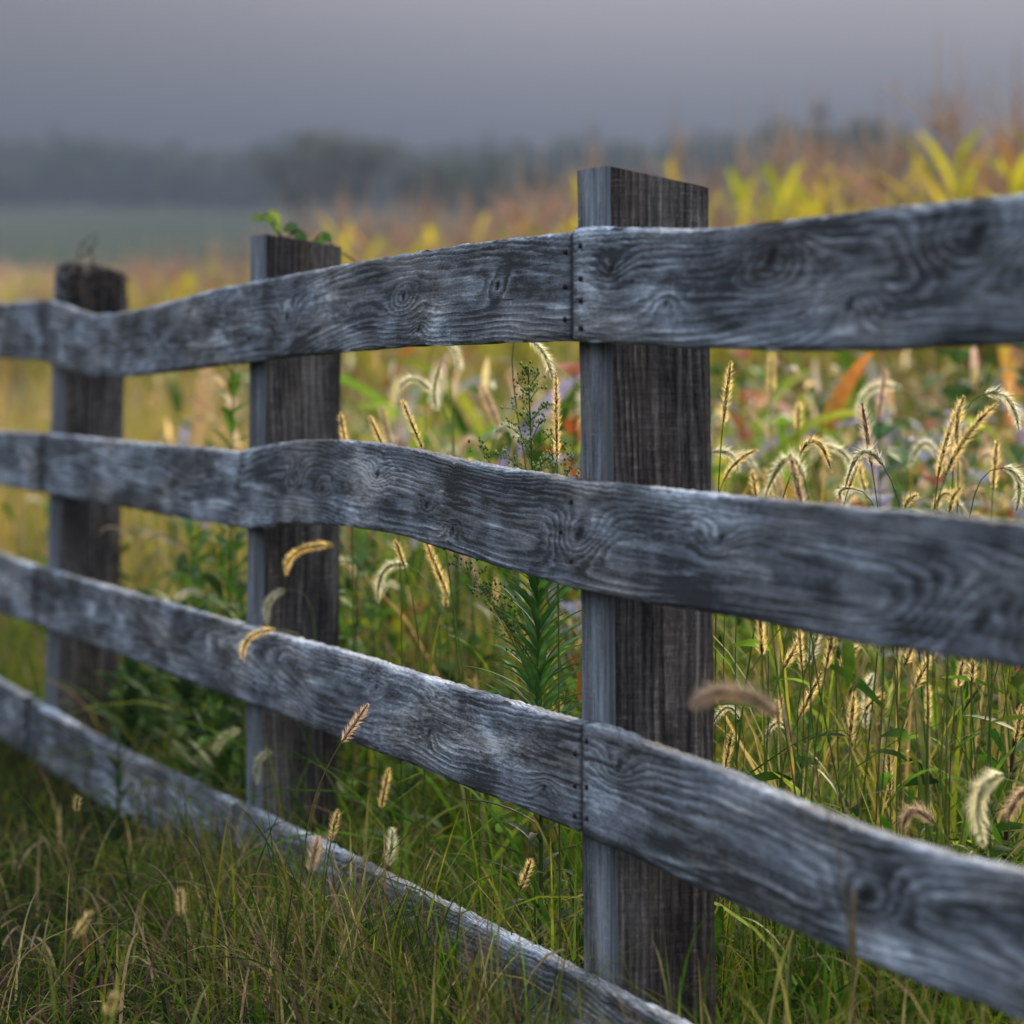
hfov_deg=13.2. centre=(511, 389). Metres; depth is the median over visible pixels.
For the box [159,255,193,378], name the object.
corn plant
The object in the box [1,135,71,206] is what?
broadleaf tree
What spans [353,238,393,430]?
corn plant
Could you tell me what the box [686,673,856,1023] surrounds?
foxtail
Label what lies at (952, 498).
foxtail
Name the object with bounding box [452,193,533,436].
corn plant
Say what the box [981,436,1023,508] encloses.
broadleaf weed
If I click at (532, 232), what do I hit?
corn plant
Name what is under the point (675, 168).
corn plant
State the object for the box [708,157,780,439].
corn plant
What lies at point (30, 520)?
grass
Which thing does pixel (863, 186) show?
corn plant
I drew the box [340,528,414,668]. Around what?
broadleaf weed
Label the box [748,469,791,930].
foxtail
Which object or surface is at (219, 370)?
corn plant
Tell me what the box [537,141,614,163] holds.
broadleaf tree
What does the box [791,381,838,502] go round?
broadleaf weed
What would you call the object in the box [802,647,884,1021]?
foxtail
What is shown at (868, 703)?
foxtail
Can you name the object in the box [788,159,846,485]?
corn plant
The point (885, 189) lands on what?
corn plant
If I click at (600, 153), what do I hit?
corn plant
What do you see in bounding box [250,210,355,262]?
climbing vine
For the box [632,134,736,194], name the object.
broadleaf tree
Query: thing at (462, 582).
broadleaf weed
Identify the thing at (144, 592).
leafy weed
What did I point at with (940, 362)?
corn plant
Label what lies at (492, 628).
foxtail
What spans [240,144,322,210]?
broadleaf tree
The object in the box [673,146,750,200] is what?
broadleaf tree
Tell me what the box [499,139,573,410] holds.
corn plant
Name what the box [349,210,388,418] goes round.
corn plant
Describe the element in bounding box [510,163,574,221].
broadleaf tree
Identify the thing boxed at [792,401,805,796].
foxtail
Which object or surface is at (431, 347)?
corn plant
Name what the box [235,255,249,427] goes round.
corn plant
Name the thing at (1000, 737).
foxtail
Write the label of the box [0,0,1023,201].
sky
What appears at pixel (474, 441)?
foxtail
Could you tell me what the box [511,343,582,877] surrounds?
foxtail
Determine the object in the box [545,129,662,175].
broadleaf tree
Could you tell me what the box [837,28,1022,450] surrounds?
corn plant
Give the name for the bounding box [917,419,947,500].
broadleaf weed
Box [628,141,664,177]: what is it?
corn plant
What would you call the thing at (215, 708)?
leafy weed
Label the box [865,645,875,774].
foxtail
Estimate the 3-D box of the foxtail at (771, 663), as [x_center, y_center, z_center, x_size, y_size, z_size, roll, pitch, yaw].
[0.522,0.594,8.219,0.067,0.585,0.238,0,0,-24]
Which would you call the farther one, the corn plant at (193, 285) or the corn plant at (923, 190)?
the corn plant at (193, 285)
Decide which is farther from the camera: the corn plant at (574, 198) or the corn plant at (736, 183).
the corn plant at (574, 198)
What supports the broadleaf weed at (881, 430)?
on the ground at (58, 234)
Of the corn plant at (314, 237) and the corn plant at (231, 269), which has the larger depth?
the corn plant at (231, 269)
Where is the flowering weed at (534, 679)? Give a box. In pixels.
[442,360,582,954]
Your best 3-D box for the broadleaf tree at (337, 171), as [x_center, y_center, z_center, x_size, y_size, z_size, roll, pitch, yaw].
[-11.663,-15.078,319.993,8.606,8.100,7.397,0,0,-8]
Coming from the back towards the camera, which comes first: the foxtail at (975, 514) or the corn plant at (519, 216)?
the corn plant at (519, 216)
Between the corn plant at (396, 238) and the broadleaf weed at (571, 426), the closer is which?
the broadleaf weed at (571, 426)
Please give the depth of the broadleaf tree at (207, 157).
526.09 m
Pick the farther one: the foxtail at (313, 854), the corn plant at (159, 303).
the corn plant at (159, 303)
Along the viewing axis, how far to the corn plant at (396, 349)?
29.50 m
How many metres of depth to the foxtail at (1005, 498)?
8.88 m
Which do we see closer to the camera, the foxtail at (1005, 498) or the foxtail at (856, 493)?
the foxtail at (856, 493)
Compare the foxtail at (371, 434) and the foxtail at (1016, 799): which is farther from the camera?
the foxtail at (371, 434)
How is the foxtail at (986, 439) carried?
on the ground at (58, 234)
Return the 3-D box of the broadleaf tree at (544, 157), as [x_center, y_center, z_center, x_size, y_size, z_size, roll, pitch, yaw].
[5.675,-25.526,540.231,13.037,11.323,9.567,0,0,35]
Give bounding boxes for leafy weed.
[66,657,168,762]
[83,726,154,864]
[107,571,177,764]
[111,662,180,761]
[131,551,216,772]
[136,672,233,785]
[145,518,245,764]
[165,690,246,794]
[175,523,246,788]
[180,572,246,802]
[190,526,247,794]
[197,364,248,781]
[337,558,386,848]
[342,756,443,877]
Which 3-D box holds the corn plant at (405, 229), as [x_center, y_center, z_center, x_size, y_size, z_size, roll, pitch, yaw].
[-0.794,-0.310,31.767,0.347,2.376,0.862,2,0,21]
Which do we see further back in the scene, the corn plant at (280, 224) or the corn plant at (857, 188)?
the corn plant at (280, 224)
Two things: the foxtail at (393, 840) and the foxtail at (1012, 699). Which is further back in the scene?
the foxtail at (1012, 699)
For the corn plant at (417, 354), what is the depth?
30.22 m
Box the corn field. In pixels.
[0,132,1023,419]
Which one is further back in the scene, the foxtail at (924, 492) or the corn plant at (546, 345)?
the corn plant at (546, 345)
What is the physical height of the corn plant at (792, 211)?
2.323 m
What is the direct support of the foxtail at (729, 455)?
on the ground at (58, 234)
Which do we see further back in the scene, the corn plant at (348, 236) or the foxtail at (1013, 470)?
the corn plant at (348, 236)
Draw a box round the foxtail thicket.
[25,347,1023,798]
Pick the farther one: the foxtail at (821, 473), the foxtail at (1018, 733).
the foxtail at (821, 473)
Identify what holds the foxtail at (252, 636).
on the ground at (58, 234)
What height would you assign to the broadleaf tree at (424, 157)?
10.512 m
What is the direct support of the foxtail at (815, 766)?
on the ground at (58, 234)
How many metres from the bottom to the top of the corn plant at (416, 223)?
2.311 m
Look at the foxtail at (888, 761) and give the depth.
6.10 m
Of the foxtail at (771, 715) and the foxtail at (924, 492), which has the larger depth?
the foxtail at (924, 492)
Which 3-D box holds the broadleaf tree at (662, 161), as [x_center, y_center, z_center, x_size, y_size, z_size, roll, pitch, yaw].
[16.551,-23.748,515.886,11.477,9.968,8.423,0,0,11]
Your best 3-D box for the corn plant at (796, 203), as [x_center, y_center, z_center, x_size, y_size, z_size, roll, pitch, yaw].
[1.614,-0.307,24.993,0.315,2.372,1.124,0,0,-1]
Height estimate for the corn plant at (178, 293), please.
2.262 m
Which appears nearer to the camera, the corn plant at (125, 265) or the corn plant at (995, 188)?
the corn plant at (995, 188)
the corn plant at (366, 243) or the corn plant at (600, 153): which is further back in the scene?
the corn plant at (366, 243)
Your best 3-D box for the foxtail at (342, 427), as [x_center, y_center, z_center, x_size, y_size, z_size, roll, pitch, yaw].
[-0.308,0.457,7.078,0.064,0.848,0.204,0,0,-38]
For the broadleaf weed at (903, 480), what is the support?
on the ground at (58, 234)
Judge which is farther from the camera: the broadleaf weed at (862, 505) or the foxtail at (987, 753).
the broadleaf weed at (862, 505)
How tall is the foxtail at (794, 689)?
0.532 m
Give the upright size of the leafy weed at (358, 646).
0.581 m
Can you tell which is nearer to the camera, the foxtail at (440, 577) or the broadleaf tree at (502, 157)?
the foxtail at (440, 577)
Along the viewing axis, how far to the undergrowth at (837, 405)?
11.92 m
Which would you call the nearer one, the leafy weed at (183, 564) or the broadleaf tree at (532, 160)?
the leafy weed at (183, 564)
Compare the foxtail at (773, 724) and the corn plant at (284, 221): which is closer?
the foxtail at (773, 724)
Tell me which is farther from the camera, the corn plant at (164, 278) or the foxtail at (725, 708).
the corn plant at (164, 278)
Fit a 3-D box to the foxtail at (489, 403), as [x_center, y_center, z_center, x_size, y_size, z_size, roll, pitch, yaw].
[0.023,0.435,8.202,0.180,0.898,0.037,0,0,0]
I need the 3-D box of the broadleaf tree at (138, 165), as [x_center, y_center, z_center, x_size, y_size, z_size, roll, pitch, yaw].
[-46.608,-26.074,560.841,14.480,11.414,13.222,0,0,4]
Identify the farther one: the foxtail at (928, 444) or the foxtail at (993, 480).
the foxtail at (928, 444)
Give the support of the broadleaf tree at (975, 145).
on the ground at (58, 234)
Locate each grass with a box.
[0,244,1023,656]
[0,541,136,650]
[0,542,1023,1023]
[0,729,761,1023]
[1,346,1023,1002]
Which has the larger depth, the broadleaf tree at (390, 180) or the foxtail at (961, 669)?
the broadleaf tree at (390, 180)
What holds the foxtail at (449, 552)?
on the ground at (58, 234)
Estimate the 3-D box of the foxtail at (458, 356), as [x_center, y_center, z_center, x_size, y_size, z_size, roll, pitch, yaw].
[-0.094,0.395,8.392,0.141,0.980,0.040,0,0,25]
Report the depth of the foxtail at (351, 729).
6.01 m
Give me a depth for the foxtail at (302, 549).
7.45 m
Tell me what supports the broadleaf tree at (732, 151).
on the ground at (58, 234)
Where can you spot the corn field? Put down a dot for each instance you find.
(26, 288)
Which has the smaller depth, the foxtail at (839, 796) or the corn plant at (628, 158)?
the foxtail at (839, 796)
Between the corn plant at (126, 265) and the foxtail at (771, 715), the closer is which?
the foxtail at (771, 715)
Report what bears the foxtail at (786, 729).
on the ground at (58, 234)
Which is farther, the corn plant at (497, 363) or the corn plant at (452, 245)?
the corn plant at (452, 245)
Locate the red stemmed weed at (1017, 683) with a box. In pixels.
[958,668,1023,1018]
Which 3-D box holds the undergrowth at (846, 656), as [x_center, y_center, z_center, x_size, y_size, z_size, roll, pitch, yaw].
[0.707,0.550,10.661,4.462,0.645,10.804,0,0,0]
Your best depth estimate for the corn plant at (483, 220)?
29.88 m
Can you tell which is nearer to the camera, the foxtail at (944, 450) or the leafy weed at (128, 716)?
the foxtail at (944, 450)
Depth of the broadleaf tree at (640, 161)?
566.44 m
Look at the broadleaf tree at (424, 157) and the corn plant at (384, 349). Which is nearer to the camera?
the corn plant at (384, 349)
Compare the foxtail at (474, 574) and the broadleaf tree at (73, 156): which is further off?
the broadleaf tree at (73, 156)
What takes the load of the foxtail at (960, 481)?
on the ground at (58, 234)
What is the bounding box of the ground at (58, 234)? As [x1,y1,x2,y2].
[0,200,995,1023]
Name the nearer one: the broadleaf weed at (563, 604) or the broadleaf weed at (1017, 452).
the broadleaf weed at (563, 604)
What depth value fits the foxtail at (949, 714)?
8.13 m
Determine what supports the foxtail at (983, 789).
on the ground at (58, 234)
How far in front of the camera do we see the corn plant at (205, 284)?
37.44 m
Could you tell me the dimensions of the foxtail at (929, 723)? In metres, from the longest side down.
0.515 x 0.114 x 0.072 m
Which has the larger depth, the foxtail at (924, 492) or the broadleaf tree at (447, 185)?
the broadleaf tree at (447, 185)
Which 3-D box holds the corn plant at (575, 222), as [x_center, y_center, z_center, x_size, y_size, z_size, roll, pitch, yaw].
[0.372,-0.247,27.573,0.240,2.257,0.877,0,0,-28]
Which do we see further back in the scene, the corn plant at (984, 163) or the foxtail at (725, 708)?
the corn plant at (984, 163)
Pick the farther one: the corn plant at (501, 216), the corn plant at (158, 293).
the corn plant at (158, 293)
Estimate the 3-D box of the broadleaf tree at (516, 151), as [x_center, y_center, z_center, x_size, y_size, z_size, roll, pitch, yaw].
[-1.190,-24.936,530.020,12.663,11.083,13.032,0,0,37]
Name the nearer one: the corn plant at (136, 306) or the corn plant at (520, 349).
the corn plant at (520, 349)
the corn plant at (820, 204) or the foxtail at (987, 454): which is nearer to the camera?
the foxtail at (987, 454)
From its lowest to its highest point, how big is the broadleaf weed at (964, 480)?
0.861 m
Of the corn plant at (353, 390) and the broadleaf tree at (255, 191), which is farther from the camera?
the broadleaf tree at (255, 191)
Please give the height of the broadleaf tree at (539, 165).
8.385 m
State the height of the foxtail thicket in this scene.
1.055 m
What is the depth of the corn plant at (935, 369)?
22.84 m
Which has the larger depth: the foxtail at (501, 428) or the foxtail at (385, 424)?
the foxtail at (385, 424)
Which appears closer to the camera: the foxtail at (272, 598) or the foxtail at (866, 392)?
the foxtail at (272, 598)
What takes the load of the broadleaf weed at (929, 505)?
on the ground at (58, 234)
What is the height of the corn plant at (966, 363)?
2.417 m
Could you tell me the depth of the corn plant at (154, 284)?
41.93 m
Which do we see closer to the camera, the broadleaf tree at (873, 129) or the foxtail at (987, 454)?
the foxtail at (987, 454)
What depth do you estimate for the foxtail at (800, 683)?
8.25 m
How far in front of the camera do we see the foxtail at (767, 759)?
6.12 m
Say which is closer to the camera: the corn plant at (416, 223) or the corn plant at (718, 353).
the corn plant at (718, 353)
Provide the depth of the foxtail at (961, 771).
7.22 m
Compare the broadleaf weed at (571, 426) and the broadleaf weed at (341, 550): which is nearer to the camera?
the broadleaf weed at (571, 426)
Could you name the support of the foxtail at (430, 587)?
on the ground at (58, 234)
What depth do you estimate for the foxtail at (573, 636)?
8.23 m
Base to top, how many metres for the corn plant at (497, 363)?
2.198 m
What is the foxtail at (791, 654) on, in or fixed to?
on the ground at (58, 234)
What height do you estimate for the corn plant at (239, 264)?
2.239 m
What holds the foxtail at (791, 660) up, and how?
on the ground at (58, 234)
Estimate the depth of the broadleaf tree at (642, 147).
570.51 m
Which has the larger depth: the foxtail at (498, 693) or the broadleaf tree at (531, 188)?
the broadleaf tree at (531, 188)
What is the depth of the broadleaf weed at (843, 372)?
13.53 m
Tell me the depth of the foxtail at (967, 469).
7.94 m
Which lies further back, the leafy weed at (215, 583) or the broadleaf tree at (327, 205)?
the broadleaf tree at (327, 205)
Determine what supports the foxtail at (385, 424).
on the ground at (58, 234)
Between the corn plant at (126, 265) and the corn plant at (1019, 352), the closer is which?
the corn plant at (1019, 352)
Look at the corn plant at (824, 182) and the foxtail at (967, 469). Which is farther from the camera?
the corn plant at (824, 182)
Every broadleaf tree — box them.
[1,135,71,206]
[18,128,139,207]
[19,135,123,206]
[20,146,92,206]
[49,132,158,207]
[78,144,176,208]
[86,140,195,208]
[106,142,170,207]
[138,137,258,210]
[143,153,221,209]
[201,167,235,208]
[219,135,331,210]
[219,142,295,210]
[237,131,350,210]
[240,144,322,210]
[248,142,343,229]
[292,126,407,220]
[293,158,361,210]
[340,137,399,210]
[345,142,424,210]
[350,155,384,210]
[351,136,444,210]
[384,144,460,210]
[392,156,463,220]
[399,157,452,209]
[405,145,463,205]
[416,146,498,210]
[428,132,524,206]
[445,135,554,210]
[445,147,525,223]
[448,146,531,210]
[454,162,508,210]
[503,158,555,209]
[509,133,595,196]
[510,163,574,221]
[512,151,563,178]
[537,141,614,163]
[540,136,618,206]
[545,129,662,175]
[593,137,669,171]
[613,153,661,169]
[618,144,698,183]
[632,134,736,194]
[658,127,762,206]
[668,138,732,174]
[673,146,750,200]
[683,131,772,203]
[712,125,797,213]
[714,128,799,203]
[748,132,865,194]
[756,103,923,208]
[762,122,854,148]
[830,128,948,207]
[855,140,942,205]
[892,134,990,201]
[929,141,998,191]
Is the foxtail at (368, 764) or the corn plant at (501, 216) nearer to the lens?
the foxtail at (368, 764)
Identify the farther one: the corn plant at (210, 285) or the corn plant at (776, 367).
the corn plant at (210, 285)
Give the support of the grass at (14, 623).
on the ground at (58, 234)
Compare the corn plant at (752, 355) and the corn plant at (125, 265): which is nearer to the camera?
the corn plant at (752, 355)
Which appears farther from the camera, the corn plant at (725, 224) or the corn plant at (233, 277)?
the corn plant at (233, 277)
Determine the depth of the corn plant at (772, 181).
20.91 m
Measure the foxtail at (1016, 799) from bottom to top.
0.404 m
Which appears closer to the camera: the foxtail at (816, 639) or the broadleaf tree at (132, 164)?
the foxtail at (816, 639)
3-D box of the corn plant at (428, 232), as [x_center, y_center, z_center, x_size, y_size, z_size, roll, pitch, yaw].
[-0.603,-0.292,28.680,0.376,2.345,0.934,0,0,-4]
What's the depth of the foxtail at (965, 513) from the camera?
7.02 m
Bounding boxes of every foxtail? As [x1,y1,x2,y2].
[27,793,82,953]
[42,909,96,1023]
[102,935,128,1023]
[139,531,154,591]
[167,518,195,596]
[173,887,209,1023]
[174,586,233,728]
[185,726,245,799]
[228,442,247,554]
[230,588,315,825]
[238,626,307,743]
[245,809,341,1003]
[251,741,339,823]
[274,412,353,853]
[282,541,446,862]
[295,703,368,999]
[303,834,392,1023]
[340,531,395,648]
[340,539,388,827]
[340,555,372,772]
[347,637,368,847]
[364,767,390,861]
[366,429,440,638]
[368,414,481,877]
[369,574,431,858]
[371,584,467,835]
[372,558,519,890]
[375,416,404,655]
[375,534,395,849]
[378,404,448,852]
[380,580,423,852]
[383,827,399,870]
[390,538,441,887]
[393,550,451,803]
[396,539,408,641]
[398,372,458,895]
[399,557,512,883]
[400,398,469,908]
[402,360,455,873]
[410,457,489,881]
[420,548,440,797]
[423,543,470,907]
[425,346,463,853]
[425,556,446,676]
[431,445,464,777]
[440,562,519,835]
[440,569,471,902]
[442,557,468,803]
[449,435,482,812]
[453,552,463,831]
[465,556,476,687]
[465,577,520,874]
[471,558,501,690]
[472,675,489,884]
[479,384,565,846]
[481,583,506,687]
[486,597,569,715]
[488,421,524,817]
[493,578,511,892]
[499,372,562,956]
[506,366,525,645]
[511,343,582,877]
[511,857,552,950]
[523,652,558,942]
[526,417,580,711]
[565,596,567,696]
[573,590,574,699]
[579,608,581,718]
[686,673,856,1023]
[711,413,735,437]
[711,445,741,472]
[714,361,734,956]
[714,623,768,1009]
[714,705,744,914]
[716,434,831,987]
[716,700,790,1019]
[719,449,758,492]
[720,615,744,1023]
[721,729,734,1020]
[724,446,760,761]
[730,631,805,1020]
[734,617,759,1023]
[737,623,820,791]
[738,717,795,962]
[746,389,757,674]
[748,350,777,735]
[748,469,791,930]
[755,621,782,1022]
[756,671,822,1018]
[759,491,796,719]
[759,633,850,1001]
[761,468,798,784]
[762,625,780,789]
[763,449,814,1008]
[765,636,841,930]
[771,624,897,1023]
[771,627,802,704]
[774,475,819,780]
[776,695,790,948]
[778,672,876,824]
[780,637,837,1021]
[781,634,875,995]
[783,454,883,1023]
[783,628,874,996]
[785,467,850,802]
[787,631,826,771]
[789,629,796,746]
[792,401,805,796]
[794,647,806,732]
[796,442,854,779]
[797,635,822,789]
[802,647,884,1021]
[810,434,886,722]
[811,395,966,1020]
[820,467,825,496]
[828,642,860,809]
[831,485,895,758]
[833,484,878,816]
[835,455,870,813]
[835,462,965,824]
[841,692,860,1006]
[842,442,945,995]
[850,690,886,991]
[852,379,932,671]
[857,402,902,836]
[860,368,891,777]
[863,683,933,1023]
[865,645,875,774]
[876,650,915,983]
[880,436,975,762]
[882,748,894,1014]
[886,402,998,1023]
[895,799,967,1023]
[896,491,933,839]
[896,653,932,997]
[901,511,984,761]
[905,663,992,857]
[911,652,1001,1004]
[911,665,954,769]
[919,663,945,842]
[921,481,929,509]
[925,401,961,987]
[930,483,962,1023]
[931,487,1019,818]
[931,654,971,1023]
[932,425,993,688]
[934,445,1000,822]
[936,490,982,827]
[936,665,953,749]
[937,661,998,1004]
[946,662,990,1020]
[948,659,968,848]
[951,385,1022,856]
[953,502,1020,803]
[954,458,964,515]
[958,663,986,838]
[960,484,997,764]
[962,768,1023,1022]
[965,660,999,856]
[965,660,1014,1009]
[967,439,1001,816]
[967,447,1004,711]
[968,463,1023,844]
[982,666,1009,858]
[994,430,1019,519]
[999,486,1009,519]
[999,785,1023,821]
[1002,665,1013,855]
[1008,704,1023,864]
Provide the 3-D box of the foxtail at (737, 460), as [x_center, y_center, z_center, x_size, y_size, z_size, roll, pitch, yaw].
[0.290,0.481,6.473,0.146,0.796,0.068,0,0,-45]
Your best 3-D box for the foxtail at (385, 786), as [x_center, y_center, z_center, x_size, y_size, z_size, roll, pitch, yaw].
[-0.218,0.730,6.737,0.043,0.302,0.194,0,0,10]
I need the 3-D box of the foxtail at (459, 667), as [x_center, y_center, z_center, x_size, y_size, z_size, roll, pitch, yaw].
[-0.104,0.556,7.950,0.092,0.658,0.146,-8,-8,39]
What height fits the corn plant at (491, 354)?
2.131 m
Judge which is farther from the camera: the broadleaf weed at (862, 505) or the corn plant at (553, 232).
the corn plant at (553, 232)
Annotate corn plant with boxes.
[19,281,51,419]
[105,239,138,394]
[113,260,143,419]
[116,243,130,306]
[123,264,135,423]
[124,233,165,405]
[124,251,171,427]
[125,243,170,416]
[125,274,149,390]
[125,279,144,440]
[127,272,160,425]
[140,240,167,409]
[140,272,169,405]
[142,243,183,424]
[144,234,235,420]
[148,249,192,412]
[151,231,199,428]
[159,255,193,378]
[165,227,203,422]
[176,255,217,392]
[185,247,245,432]
[186,255,205,291]
[189,261,228,425]
[190,225,249,431]
[190,263,237,413]
[192,251,207,383]
[195,238,235,440]
[207,234,229,287]
[211,210,285,415]
[213,227,244,406]
[214,243,242,406]
[216,248,245,418]
[233,208,268,275]
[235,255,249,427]
[241,185,295,382]
[244,209,264,244]
[262,200,307,238]
[297,201,352,397]
[307,191,332,241]
[311,175,385,430]
[329,178,364,431]
[331,238,361,412]
[342,170,401,426]
[346,217,391,428]
[348,182,425,406]
[349,209,376,260]
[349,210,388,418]
[350,246,384,399]
[352,220,421,409]
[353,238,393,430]
[357,177,440,394]
[357,217,378,261]
[360,247,387,379]
[361,223,432,397]
[364,210,395,258]
[373,199,411,374]
[378,194,428,421]
[380,181,423,392]
[381,199,427,419]
[382,200,420,360]
[384,195,430,389]
[390,203,482,438]
[391,163,444,425]
[393,212,440,359]
[400,196,481,414]
[406,174,438,385]
[416,178,488,407]
[416,198,524,422]
[426,189,461,365]
[431,185,510,423]
[438,185,484,427]
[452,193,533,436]
[453,169,495,413]
[456,236,481,434]
[463,187,517,423]
[470,149,549,416]
[470,155,555,421]
[473,165,525,404]
[476,180,569,403]
[477,155,571,419]
[477,170,536,399]
[479,184,513,409]
[494,157,531,390]
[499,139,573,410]
[509,202,569,401]
[513,196,569,379]
[519,198,535,377]
[523,169,577,386]
[526,210,556,382]
[528,181,560,371]
[531,115,608,405]
[541,145,579,412]
[551,213,560,359]
[552,134,607,363]
[558,169,577,375]
[574,131,624,172]
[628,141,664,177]
[644,96,694,180]
[665,124,741,439]
[669,156,722,396]
[684,149,721,382]
[691,128,736,401]
[700,161,760,392]
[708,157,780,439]
[708,183,757,433]
[710,202,737,432]
[713,97,770,438]
[713,181,734,400]
[718,189,770,415]
[720,82,836,443]
[721,137,800,427]
[728,139,807,448]
[729,210,758,415]
[731,129,772,402]
[732,92,868,471]
[736,213,803,449]
[740,93,815,415]
[742,85,873,433]
[751,118,852,408]
[755,205,773,418]
[768,207,793,427]
[776,84,845,427]
[778,126,813,361]
[787,89,968,433]
[787,121,922,440]
[788,109,918,423]
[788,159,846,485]
[791,106,926,440]
[801,209,822,413]
[805,181,875,438]
[809,77,943,470]
[818,110,870,385]
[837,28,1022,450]
[840,108,930,408]
[867,121,935,423]
[871,117,943,419]
[875,141,953,404]
[886,134,1009,471]
[887,137,970,386]
[890,194,942,411]
[893,139,979,472]
[894,134,970,442]
[894,181,934,471]
[897,36,1011,490]
[897,62,1008,433]
[906,100,948,444]
[908,65,1018,435]
[914,106,1010,460]
[918,85,1017,381]
[924,74,1022,471]
[943,101,1016,459]
[960,43,1023,449]
[973,120,1023,400]
[985,63,1023,440]
[989,74,1023,383]
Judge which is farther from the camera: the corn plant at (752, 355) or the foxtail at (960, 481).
the corn plant at (752, 355)
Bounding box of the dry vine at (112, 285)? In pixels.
[54,234,130,312]
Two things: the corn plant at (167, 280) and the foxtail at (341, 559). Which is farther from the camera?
the corn plant at (167, 280)
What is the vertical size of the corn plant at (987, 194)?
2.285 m
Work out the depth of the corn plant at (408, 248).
29.00 m
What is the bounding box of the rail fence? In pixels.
[0,166,1023,1023]
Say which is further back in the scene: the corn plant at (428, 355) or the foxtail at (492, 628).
the corn plant at (428, 355)
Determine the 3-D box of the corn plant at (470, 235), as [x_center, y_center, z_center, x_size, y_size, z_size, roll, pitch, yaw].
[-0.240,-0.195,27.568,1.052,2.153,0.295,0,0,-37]
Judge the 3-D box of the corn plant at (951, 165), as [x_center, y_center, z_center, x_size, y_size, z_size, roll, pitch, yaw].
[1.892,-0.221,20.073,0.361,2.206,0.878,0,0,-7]
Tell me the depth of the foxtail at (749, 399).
10.95 m
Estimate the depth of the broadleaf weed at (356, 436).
12.83 m
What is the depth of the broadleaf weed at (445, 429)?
13.20 m
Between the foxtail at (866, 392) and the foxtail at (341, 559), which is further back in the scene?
the foxtail at (341, 559)
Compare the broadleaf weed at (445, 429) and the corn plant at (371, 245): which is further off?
the corn plant at (371, 245)
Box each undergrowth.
[0,472,1023,1023]
[121,345,1023,788]
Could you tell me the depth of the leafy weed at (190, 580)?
8.89 m
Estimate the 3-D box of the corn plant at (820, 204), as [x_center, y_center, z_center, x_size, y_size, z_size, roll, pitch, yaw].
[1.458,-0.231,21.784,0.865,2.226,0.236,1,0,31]
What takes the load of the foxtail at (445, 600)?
on the ground at (58, 234)
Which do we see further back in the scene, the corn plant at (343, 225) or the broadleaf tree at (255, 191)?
the broadleaf tree at (255, 191)
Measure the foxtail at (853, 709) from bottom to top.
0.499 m
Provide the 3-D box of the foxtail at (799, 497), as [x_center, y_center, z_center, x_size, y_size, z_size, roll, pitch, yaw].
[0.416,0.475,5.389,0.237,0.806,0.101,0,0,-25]
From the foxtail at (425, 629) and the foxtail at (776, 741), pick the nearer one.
the foxtail at (776, 741)
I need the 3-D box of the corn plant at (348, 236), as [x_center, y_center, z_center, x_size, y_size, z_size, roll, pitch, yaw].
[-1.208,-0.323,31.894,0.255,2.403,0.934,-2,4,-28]
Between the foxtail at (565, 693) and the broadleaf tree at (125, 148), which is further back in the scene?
the broadleaf tree at (125, 148)
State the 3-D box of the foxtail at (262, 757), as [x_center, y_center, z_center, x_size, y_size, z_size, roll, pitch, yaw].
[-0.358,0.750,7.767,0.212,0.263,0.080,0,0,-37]
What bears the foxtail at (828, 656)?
on the ground at (58, 234)
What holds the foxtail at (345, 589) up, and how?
on the ground at (58, 234)
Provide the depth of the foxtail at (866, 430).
5.85 m
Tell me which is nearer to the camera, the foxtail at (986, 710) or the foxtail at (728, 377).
the foxtail at (986, 710)
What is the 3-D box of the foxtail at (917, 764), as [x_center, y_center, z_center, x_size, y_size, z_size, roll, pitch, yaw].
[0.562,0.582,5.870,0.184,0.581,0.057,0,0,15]
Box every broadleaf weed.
[338,533,382,769]
[340,526,358,613]
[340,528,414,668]
[343,428,372,592]
[414,390,468,594]
[414,547,501,776]
[493,391,549,472]
[512,436,581,708]
[522,362,581,715]
[710,362,746,494]
[713,450,758,495]
[716,349,773,496]
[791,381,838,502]
[818,419,932,815]
[820,478,892,781]
[821,369,870,498]
[868,419,949,775]
[868,439,901,501]
[876,405,934,508]
[889,502,988,808]
[899,408,983,718]
[902,473,962,785]
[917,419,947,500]
[923,347,1003,680]
[931,402,1004,774]
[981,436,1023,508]
[983,464,1017,675]
[984,346,1023,521]
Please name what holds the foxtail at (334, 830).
on the ground at (58, 234)
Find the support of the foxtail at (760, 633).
on the ground at (58, 234)
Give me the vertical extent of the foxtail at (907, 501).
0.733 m
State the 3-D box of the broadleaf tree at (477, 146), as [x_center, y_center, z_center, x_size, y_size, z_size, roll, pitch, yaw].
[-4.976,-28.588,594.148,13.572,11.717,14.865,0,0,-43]
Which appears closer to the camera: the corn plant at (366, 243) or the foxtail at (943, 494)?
the foxtail at (943, 494)
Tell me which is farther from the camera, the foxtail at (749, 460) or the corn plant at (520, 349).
the corn plant at (520, 349)
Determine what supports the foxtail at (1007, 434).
on the ground at (58, 234)
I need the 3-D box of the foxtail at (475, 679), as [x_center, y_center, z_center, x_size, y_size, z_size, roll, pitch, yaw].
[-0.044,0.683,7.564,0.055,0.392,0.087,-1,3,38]
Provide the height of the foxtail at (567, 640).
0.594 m
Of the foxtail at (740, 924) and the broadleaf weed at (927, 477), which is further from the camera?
the broadleaf weed at (927, 477)
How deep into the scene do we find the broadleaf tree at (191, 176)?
517.81 m
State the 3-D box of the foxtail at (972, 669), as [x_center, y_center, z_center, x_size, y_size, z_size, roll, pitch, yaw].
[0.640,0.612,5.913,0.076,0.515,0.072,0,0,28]

